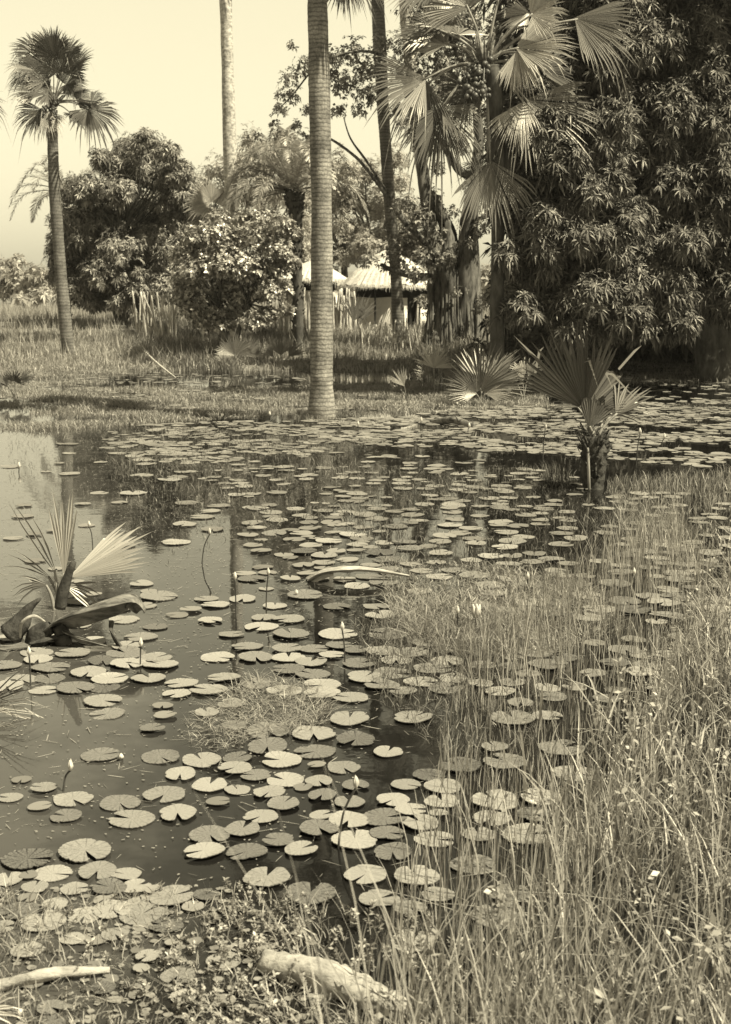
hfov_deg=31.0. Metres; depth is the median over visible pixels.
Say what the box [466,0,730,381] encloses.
mango tree
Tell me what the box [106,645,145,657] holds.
water lily pad
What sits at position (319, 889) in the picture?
water lily pad
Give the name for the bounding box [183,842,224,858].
water lily pad
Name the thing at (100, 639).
water lily pad
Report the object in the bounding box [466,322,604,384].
shrub
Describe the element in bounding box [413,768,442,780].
water lily pad
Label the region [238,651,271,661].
water lily pad
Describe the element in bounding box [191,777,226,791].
water lily pad
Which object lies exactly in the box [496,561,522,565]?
water lily pad
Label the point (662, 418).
water grass
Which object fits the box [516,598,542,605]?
water lily pad
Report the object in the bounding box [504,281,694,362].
shrub thicket
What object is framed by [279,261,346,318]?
thatched hut
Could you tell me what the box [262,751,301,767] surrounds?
water lily pad
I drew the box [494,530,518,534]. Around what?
water lily pad
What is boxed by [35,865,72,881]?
water lily pad
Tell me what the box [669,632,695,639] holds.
water lily pad
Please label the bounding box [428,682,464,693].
water lily pad
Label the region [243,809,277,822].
water lily pad
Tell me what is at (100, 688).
water lily pad
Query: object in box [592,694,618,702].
water lily pad
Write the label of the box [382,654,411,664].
water lily pad
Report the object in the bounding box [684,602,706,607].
water lily pad
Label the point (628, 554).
water lily pad
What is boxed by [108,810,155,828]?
water lily pad
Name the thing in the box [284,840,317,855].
water lily pad
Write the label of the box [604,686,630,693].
water lily pad
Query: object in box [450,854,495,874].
water lily pad
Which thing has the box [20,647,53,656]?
water lily pad
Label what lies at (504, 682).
water lily pad
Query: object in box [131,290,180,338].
stake fence
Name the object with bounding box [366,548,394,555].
water lily pad
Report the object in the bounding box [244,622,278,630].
water lily pad
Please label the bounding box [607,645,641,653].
water lily pad
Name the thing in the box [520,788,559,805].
water lily pad
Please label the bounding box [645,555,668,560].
water lily pad
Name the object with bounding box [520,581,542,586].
water lily pad
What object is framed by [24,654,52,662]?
water lily pad
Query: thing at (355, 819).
water lily pad
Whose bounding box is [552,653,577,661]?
water lily pad
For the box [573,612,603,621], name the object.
water lily pad
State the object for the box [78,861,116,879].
water lily pad
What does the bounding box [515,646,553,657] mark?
water lily pad
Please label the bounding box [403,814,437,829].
water lily pad
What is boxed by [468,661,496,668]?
water lily pad
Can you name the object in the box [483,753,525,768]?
water lily pad
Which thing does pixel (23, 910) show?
water lily pad
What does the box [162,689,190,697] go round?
water lily pad
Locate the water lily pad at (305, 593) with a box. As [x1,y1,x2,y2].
[287,589,322,598]
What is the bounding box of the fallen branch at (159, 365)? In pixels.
[142,349,174,376]
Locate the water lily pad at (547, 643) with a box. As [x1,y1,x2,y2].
[533,640,559,648]
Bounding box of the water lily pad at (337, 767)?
[327,761,360,773]
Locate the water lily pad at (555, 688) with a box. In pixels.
[535,683,559,691]
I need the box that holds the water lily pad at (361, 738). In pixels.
[336,730,374,745]
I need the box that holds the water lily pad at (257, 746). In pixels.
[248,737,286,753]
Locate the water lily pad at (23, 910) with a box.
[0,902,38,918]
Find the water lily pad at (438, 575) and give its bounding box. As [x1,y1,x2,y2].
[426,573,451,579]
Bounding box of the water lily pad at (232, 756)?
[223,751,251,761]
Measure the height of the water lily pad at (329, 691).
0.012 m
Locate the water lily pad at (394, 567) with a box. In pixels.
[378,566,398,570]
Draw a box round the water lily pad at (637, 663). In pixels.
[632,660,658,667]
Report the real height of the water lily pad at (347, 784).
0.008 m
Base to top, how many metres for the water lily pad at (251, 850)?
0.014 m
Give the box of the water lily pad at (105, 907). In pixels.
[91,900,131,918]
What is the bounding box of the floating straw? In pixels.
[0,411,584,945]
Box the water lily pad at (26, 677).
[5,674,37,682]
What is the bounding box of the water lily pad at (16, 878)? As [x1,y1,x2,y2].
[0,872,22,885]
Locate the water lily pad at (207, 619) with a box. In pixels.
[198,616,221,622]
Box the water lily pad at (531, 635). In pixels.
[517,631,545,639]
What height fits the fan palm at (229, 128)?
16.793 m
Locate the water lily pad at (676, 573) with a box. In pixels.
[663,570,690,575]
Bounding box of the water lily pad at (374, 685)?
[364,678,399,688]
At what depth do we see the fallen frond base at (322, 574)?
11.82 m
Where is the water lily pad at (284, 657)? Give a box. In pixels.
[271,653,305,661]
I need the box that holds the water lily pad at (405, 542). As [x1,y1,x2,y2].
[392,539,415,543]
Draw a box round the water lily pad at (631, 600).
[609,596,640,604]
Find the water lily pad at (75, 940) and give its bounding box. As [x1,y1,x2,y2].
[60,932,85,944]
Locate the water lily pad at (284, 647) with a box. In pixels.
[272,643,301,651]
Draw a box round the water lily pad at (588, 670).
[580,668,606,676]
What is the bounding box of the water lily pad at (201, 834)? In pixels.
[189,825,229,842]
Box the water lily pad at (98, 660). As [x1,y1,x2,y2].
[88,655,116,664]
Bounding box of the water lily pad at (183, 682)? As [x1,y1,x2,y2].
[164,678,198,687]
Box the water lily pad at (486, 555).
[478,553,503,558]
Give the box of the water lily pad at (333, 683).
[304,678,340,687]
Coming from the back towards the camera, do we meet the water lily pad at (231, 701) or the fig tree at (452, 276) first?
the fig tree at (452, 276)
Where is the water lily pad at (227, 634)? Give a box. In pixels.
[218,631,243,636]
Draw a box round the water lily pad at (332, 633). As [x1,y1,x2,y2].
[318,628,357,639]
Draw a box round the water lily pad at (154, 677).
[131,673,165,682]
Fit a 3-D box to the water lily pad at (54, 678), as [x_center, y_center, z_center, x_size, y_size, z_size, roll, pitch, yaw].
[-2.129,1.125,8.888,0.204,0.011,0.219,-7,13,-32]
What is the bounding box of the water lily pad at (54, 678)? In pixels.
[34,673,65,683]
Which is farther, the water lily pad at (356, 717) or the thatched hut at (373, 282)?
the thatched hut at (373, 282)
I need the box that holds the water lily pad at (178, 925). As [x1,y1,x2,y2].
[148,917,183,932]
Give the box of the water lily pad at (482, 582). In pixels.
[476,581,504,587]
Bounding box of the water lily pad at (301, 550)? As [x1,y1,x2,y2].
[291,547,316,553]
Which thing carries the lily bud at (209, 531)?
on the water
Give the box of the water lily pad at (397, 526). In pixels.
[382,524,407,528]
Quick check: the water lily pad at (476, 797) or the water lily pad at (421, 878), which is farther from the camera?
the water lily pad at (476, 797)
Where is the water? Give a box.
[0,366,730,1023]
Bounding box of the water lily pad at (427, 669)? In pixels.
[413,663,450,673]
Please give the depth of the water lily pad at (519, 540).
13.72 m
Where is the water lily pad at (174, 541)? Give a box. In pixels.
[161,539,190,544]
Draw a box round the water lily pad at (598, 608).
[582,605,613,612]
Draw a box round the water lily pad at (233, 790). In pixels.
[224,785,249,794]
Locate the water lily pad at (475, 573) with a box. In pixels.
[459,571,489,577]
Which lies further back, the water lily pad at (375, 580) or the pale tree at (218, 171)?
the pale tree at (218, 171)
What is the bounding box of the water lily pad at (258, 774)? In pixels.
[240,769,270,780]
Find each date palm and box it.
[8,153,103,318]
[217,125,368,347]
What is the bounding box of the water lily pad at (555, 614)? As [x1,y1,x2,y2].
[539,610,568,616]
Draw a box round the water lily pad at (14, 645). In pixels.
[0,642,30,650]
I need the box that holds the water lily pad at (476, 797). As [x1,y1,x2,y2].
[470,789,518,810]
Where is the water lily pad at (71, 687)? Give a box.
[56,681,94,693]
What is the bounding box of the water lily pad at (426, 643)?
[410,638,441,646]
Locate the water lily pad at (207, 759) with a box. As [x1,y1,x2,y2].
[182,752,221,767]
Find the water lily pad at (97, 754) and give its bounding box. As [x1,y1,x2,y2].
[80,747,119,761]
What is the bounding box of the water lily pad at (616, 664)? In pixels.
[599,658,631,666]
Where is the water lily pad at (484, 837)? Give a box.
[463,827,495,840]
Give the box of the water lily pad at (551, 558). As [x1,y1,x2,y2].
[538,556,564,560]
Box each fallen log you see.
[0,966,109,990]
[258,949,411,1017]
[430,416,475,426]
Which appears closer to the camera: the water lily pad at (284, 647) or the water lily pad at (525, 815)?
the water lily pad at (525, 815)
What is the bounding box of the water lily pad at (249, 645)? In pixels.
[231,642,263,649]
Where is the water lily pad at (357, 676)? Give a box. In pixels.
[347,670,382,682]
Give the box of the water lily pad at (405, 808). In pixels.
[394,803,425,814]
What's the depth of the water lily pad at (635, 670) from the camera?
9.02 m
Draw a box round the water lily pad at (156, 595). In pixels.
[140,590,177,600]
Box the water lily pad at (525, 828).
[502,823,551,844]
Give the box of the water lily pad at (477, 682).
[467,679,493,686]
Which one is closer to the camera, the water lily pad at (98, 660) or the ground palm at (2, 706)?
the ground palm at (2, 706)
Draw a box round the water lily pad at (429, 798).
[424,793,458,807]
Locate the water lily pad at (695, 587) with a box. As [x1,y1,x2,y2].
[685,585,707,589]
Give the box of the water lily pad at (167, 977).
[160,966,195,983]
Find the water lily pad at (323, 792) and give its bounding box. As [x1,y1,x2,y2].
[308,788,335,799]
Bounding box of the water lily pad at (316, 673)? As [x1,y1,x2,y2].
[295,668,330,678]
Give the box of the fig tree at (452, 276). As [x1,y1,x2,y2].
[246,0,506,346]
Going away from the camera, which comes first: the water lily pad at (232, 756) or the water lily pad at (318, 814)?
the water lily pad at (318, 814)
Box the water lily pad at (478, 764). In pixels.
[442,757,480,771]
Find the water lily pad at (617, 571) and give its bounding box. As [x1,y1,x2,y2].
[608,569,632,574]
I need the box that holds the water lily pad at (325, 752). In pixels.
[294,744,335,758]
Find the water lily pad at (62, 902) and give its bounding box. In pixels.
[41,897,67,909]
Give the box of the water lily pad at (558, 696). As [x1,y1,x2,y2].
[538,692,566,700]
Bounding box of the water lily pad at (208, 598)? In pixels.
[194,596,218,600]
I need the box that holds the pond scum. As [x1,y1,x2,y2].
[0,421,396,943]
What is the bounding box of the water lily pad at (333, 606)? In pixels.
[323,602,350,609]
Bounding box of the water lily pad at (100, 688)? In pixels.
[90,683,120,692]
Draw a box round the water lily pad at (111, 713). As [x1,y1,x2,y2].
[89,708,124,719]
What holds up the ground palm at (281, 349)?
on the ground at (644, 369)
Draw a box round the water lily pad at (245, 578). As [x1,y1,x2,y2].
[237,575,265,581]
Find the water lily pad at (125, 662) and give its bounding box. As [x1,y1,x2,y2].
[110,658,145,667]
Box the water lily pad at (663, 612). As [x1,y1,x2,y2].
[650,611,684,619]
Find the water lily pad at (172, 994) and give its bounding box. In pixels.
[170,988,198,1003]
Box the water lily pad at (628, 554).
[620,551,642,556]
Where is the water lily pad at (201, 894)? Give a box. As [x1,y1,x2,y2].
[193,888,218,899]
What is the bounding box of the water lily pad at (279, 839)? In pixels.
[262,832,293,845]
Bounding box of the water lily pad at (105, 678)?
[91,672,128,683]
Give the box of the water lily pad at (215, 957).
[206,951,240,970]
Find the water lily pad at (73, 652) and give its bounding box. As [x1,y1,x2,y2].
[54,647,89,656]
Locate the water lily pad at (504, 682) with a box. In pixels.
[499,678,526,685]
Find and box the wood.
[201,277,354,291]
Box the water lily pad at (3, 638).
[0,635,10,640]
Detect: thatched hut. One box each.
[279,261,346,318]
[337,250,426,328]
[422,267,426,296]
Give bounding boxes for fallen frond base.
[1,560,145,646]
[307,566,408,581]
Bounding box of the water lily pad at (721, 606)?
[705,604,730,612]
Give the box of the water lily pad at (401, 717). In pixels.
[394,711,432,722]
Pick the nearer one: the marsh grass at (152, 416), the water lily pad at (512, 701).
the water lily pad at (512, 701)
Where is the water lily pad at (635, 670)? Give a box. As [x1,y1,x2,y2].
[626,666,654,676]
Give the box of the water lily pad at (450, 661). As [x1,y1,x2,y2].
[431,655,462,664]
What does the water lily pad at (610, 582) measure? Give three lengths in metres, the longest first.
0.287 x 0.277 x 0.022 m
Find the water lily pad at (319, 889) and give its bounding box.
[286,881,336,904]
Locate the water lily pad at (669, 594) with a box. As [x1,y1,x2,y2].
[661,592,690,599]
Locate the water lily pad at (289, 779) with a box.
[267,772,303,786]
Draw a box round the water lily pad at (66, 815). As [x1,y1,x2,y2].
[50,809,81,821]
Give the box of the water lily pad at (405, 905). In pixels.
[393,900,426,914]
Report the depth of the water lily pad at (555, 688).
8.66 m
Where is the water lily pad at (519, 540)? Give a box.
[499,538,526,543]
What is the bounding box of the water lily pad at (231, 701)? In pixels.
[218,698,243,707]
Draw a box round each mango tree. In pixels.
[41,127,206,324]
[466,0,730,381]
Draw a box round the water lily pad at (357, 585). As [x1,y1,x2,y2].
[344,582,369,588]
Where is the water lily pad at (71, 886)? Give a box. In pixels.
[60,882,87,894]
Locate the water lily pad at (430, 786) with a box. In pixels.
[424,778,460,793]
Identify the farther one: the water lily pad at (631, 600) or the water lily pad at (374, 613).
the water lily pad at (631, 600)
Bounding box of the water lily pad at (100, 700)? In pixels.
[83,694,122,706]
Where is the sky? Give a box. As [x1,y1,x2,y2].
[0,0,512,271]
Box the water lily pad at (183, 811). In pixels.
[159,804,196,820]
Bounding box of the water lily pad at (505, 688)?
[484,686,514,695]
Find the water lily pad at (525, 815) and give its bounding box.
[517,807,551,821]
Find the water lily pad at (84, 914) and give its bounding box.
[68,906,98,923]
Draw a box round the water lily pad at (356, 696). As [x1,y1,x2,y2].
[333,692,367,701]
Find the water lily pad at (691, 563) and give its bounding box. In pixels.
[672,562,696,566]
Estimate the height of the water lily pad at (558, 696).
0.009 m
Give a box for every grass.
[0,301,489,361]
[0,323,553,371]
[0,351,182,386]
[0,371,465,401]
[0,379,555,431]
[0,871,361,1023]
[7,408,387,612]
[13,373,549,416]
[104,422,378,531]
[159,401,730,464]
[178,668,365,752]
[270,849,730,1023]
[294,404,351,420]
[305,314,451,356]
[330,459,693,583]
[347,600,555,770]
[350,476,726,1023]
[370,555,631,657]
[487,348,730,393]
[607,461,730,582]
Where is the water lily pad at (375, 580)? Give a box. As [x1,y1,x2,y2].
[369,578,398,585]
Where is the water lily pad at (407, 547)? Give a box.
[397,545,422,550]
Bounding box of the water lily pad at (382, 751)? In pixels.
[373,745,402,756]
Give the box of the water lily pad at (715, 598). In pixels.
[700,596,728,602]
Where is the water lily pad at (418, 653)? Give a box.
[397,647,427,657]
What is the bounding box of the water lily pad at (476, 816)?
[472,810,510,825]
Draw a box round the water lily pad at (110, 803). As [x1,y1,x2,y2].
[99,795,140,810]
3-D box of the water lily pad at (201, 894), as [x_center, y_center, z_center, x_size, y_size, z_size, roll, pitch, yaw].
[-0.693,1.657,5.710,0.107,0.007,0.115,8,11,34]
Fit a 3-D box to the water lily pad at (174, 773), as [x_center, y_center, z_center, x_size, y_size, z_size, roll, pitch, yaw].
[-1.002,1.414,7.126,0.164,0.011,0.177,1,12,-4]
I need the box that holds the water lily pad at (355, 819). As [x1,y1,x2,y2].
[329,810,367,827]
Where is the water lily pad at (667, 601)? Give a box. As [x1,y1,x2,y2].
[649,598,681,606]
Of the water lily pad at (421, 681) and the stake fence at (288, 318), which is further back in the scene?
the stake fence at (288, 318)
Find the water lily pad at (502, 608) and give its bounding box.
[486,606,513,612]
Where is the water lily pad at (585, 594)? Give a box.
[572,591,599,598]
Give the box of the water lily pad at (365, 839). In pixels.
[331,830,376,848]
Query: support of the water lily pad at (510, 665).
on the water
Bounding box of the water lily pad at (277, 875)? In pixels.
[242,867,289,886]
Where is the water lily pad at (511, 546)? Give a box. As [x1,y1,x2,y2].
[492,544,517,549]
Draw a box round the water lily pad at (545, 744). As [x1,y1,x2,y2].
[538,739,585,755]
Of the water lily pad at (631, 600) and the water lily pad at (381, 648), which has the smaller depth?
the water lily pad at (381, 648)
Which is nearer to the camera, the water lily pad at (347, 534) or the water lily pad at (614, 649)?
the water lily pad at (614, 649)
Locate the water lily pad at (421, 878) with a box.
[394,865,439,884]
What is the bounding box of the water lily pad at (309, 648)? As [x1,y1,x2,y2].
[300,644,328,652]
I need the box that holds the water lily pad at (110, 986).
[90,981,115,993]
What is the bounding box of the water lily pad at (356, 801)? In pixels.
[334,795,364,807]
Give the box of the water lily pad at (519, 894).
[495,884,529,901]
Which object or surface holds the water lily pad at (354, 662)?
on the water
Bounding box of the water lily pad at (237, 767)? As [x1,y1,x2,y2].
[218,761,251,773]
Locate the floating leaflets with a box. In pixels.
[0,884,323,1023]
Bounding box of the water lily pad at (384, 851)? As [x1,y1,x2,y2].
[374,842,410,859]
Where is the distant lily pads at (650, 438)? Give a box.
[0,370,730,1006]
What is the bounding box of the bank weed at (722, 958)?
[374,520,730,1023]
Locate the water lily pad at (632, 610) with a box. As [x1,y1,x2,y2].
[616,605,651,613]
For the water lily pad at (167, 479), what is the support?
on the water
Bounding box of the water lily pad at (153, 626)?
[142,623,167,629]
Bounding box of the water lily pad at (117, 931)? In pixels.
[101,927,128,940]
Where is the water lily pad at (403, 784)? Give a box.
[390,779,420,789]
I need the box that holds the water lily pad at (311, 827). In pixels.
[299,819,338,835]
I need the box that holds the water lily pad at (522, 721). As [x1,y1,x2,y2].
[491,710,534,724]
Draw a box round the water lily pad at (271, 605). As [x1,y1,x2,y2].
[263,602,286,608]
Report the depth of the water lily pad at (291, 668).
9.09 m
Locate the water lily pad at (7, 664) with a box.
[0,660,21,668]
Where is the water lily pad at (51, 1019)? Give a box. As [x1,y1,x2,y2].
[41,1013,65,1023]
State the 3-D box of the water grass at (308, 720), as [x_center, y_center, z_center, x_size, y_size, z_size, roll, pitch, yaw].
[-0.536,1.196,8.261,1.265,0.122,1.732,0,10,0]
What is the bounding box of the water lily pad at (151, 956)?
[135,949,159,961]
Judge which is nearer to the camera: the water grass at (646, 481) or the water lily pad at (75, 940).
the water lily pad at (75, 940)
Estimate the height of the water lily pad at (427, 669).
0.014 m
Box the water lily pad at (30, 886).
[21,881,48,892]
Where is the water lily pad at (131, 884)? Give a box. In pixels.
[123,878,151,892]
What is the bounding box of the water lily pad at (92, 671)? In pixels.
[70,665,105,676]
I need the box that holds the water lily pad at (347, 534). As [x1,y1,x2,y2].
[339,531,366,536]
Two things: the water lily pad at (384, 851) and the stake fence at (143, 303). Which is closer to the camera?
the water lily pad at (384, 851)
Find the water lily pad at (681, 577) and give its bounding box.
[665,576,694,582]
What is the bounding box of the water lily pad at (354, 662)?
[342,657,376,667]
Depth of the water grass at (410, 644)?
9.09 m
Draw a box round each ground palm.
[0,369,35,398]
[0,665,49,727]
[0,992,27,1023]
[8,491,150,609]
[214,333,270,361]
[260,334,307,363]
[339,292,379,344]
[389,366,421,396]
[411,342,462,393]
[435,343,533,402]
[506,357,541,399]
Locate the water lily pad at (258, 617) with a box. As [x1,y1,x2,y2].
[251,614,275,620]
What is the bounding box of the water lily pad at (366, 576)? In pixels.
[355,573,382,578]
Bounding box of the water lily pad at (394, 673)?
[373,667,408,678]
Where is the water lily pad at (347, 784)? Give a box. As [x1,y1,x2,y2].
[342,779,368,789]
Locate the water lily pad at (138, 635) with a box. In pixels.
[123,632,157,641]
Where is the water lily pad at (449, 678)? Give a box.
[439,673,467,682]
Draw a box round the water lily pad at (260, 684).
[241,678,271,688]
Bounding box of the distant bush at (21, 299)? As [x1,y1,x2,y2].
[9,289,51,309]
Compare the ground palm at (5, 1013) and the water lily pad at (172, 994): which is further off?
the water lily pad at (172, 994)
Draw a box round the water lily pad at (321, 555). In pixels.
[311,552,337,557]
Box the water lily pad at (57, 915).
[20,910,66,931]
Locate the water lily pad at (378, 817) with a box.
[364,808,406,825]
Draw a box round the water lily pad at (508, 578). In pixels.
[497,574,524,581]
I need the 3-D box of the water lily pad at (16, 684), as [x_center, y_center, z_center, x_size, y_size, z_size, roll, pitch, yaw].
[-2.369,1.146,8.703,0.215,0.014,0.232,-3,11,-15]
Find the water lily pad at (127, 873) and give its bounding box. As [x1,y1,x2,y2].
[110,867,141,879]
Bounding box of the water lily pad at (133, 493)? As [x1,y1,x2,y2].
[120,490,145,494]
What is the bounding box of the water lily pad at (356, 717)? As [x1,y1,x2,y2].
[330,711,369,725]
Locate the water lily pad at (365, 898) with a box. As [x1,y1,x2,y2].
[359,889,399,906]
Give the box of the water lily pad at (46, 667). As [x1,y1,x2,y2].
[31,662,70,671]
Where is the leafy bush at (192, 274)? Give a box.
[163,206,305,359]
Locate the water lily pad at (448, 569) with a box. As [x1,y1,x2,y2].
[441,567,463,572]
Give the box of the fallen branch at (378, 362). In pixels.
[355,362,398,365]
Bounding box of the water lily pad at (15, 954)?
[10,942,43,957]
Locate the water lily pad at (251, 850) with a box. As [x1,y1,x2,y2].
[226,843,267,859]
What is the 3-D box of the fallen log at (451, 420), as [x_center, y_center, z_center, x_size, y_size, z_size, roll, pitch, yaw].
[1.680,-1.766,25.502,0.201,0.255,1.169,-8,12,-39]
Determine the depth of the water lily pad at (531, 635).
9.99 m
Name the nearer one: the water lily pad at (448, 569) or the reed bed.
the water lily pad at (448, 569)
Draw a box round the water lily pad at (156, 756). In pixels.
[141,749,179,763]
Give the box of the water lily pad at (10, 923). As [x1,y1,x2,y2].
[0,920,13,932]
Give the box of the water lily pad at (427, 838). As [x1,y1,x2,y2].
[413,831,453,847]
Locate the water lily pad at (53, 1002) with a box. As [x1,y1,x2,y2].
[37,999,65,1014]
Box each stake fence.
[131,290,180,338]
[269,287,310,334]
[333,288,356,331]
[359,318,434,353]
[432,331,482,356]
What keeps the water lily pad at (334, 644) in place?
on the water
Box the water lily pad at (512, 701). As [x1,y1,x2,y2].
[507,697,532,705]
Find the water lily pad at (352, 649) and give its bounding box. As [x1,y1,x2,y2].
[345,645,366,652]
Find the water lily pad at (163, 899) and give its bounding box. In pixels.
[149,885,193,905]
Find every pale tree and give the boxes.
[174,121,310,257]
[273,142,441,295]
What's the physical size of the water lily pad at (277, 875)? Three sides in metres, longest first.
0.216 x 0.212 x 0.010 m
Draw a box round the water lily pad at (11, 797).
[0,793,22,801]
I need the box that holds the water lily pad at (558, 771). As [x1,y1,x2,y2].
[550,765,593,781]
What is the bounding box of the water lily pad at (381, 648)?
[365,646,397,655]
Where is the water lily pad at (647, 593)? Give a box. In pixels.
[635,592,665,598]
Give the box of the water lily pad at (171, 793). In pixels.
[142,786,184,802]
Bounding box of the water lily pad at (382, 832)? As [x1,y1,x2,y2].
[369,826,403,838]
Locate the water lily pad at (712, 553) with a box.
[700,549,725,555]
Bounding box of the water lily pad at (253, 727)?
[246,722,288,738]
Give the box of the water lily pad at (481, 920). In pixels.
[469,902,525,929]
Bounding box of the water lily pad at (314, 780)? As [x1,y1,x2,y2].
[305,775,331,786]
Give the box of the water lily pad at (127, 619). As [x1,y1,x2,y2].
[109,615,139,623]
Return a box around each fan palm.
[0,97,10,140]
[5,25,123,354]
[181,179,224,338]
[219,0,242,341]
[307,0,388,418]
[327,0,404,342]
[362,0,644,397]
[384,0,469,178]
[513,322,657,490]
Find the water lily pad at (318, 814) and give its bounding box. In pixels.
[309,810,333,818]
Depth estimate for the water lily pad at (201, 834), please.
6.33 m
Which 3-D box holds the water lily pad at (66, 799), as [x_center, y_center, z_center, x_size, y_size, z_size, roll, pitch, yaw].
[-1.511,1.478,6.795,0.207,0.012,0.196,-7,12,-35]
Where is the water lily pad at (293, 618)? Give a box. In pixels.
[273,614,304,622]
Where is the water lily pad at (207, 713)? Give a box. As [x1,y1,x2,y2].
[195,707,218,715]
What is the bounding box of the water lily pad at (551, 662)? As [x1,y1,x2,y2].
[527,659,567,669]
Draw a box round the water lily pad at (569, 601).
[549,599,573,605]
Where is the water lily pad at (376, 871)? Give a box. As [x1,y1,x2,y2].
[343,864,386,884]
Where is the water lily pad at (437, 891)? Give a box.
[421,886,454,901]
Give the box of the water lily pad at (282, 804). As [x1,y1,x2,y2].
[267,796,299,809]
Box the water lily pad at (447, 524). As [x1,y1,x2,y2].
[438,522,461,526]
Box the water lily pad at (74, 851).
[58,838,110,862]
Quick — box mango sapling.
[474,276,524,371]
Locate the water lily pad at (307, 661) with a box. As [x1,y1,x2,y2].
[294,657,326,666]
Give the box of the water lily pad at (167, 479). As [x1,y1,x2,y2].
[158,478,181,480]
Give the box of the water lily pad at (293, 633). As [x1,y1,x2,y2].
[272,628,309,637]
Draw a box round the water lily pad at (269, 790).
[253,785,285,797]
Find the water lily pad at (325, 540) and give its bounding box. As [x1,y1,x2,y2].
[315,538,341,542]
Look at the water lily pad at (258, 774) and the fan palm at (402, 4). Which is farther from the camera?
the fan palm at (402, 4)
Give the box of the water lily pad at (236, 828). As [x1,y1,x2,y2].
[224,820,259,835]
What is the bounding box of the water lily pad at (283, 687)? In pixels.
[265,685,301,695]
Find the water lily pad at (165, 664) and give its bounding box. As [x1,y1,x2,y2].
[142,660,178,667]
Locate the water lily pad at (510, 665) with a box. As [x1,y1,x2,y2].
[497,662,522,669]
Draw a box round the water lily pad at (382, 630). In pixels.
[367,627,407,639]
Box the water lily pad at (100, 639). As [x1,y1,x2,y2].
[78,636,105,644]
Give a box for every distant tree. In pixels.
[0,253,30,302]
[12,262,55,303]
[51,290,78,308]
[480,263,505,303]
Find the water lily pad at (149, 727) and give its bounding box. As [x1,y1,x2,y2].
[140,723,165,730]
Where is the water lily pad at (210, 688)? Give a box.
[189,684,227,694]
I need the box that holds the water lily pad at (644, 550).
[631,548,655,553]
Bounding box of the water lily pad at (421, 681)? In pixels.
[403,676,436,686]
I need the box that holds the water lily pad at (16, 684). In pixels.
[0,679,23,691]
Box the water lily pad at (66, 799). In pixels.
[53,791,93,806]
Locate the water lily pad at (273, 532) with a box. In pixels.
[261,529,286,535]
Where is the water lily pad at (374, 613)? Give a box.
[365,610,393,618]
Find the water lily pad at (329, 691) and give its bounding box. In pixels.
[303,687,340,697]
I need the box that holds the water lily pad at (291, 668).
[273,664,304,673]
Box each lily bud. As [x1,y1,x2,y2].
[27,647,30,685]
[62,759,72,791]
[88,521,92,544]
[139,637,142,664]
[201,528,210,562]
[233,572,236,618]
[265,568,269,608]
[337,775,358,848]
[340,622,345,661]
[456,606,459,629]
[471,604,480,617]
[542,423,546,466]
[632,567,635,591]
[636,428,641,467]
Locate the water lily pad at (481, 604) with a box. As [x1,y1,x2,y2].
[467,601,491,608]
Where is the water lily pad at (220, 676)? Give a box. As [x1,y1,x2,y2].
[207,672,240,680]
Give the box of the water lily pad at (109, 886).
[92,877,126,893]
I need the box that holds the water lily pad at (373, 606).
[363,603,390,609]
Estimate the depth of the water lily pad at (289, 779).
7.05 m
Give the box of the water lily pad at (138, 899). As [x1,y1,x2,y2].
[128,895,150,904]
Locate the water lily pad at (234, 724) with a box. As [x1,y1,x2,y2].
[222,720,247,729]
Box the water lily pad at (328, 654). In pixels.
[319,651,343,657]
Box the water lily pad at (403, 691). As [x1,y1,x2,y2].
[390,686,416,694]
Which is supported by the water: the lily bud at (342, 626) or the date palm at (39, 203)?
the lily bud at (342, 626)
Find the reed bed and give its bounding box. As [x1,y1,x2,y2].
[103,315,309,373]
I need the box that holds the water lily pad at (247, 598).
[229,594,255,601]
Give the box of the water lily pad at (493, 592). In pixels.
[481,590,506,595]
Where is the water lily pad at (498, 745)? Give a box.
[481,741,507,750]
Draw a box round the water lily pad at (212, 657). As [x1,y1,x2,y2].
[200,651,234,661]
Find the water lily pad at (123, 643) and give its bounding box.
[112,641,139,648]
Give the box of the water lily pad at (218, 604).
[201,601,229,606]
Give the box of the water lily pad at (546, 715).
[532,710,562,719]
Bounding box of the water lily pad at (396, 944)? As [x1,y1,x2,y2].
[390,929,434,952]
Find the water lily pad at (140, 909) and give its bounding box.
[119,903,164,924]
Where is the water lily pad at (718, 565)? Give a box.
[701,562,722,567]
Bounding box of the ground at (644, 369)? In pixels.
[0,272,694,392]
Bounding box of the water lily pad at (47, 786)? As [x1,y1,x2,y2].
[30,782,57,791]
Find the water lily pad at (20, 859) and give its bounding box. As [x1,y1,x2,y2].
[0,848,53,869]
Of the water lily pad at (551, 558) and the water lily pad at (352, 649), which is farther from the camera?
the water lily pad at (551, 558)
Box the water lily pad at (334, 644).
[325,641,352,648]
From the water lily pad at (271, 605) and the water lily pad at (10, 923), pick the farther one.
the water lily pad at (271, 605)
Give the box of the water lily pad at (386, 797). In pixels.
[376,793,409,805]
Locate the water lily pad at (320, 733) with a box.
[292,726,335,740]
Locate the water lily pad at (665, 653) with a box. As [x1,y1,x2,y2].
[652,650,671,657]
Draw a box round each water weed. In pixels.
[0,877,315,1023]
[165,886,483,1023]
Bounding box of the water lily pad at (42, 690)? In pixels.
[28,686,56,693]
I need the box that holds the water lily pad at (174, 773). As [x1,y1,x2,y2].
[165,766,195,779]
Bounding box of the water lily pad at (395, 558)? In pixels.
[372,556,399,562]
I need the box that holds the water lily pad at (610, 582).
[599,579,630,587]
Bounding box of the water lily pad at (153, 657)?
[139,652,172,661]
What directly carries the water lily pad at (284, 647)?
on the water

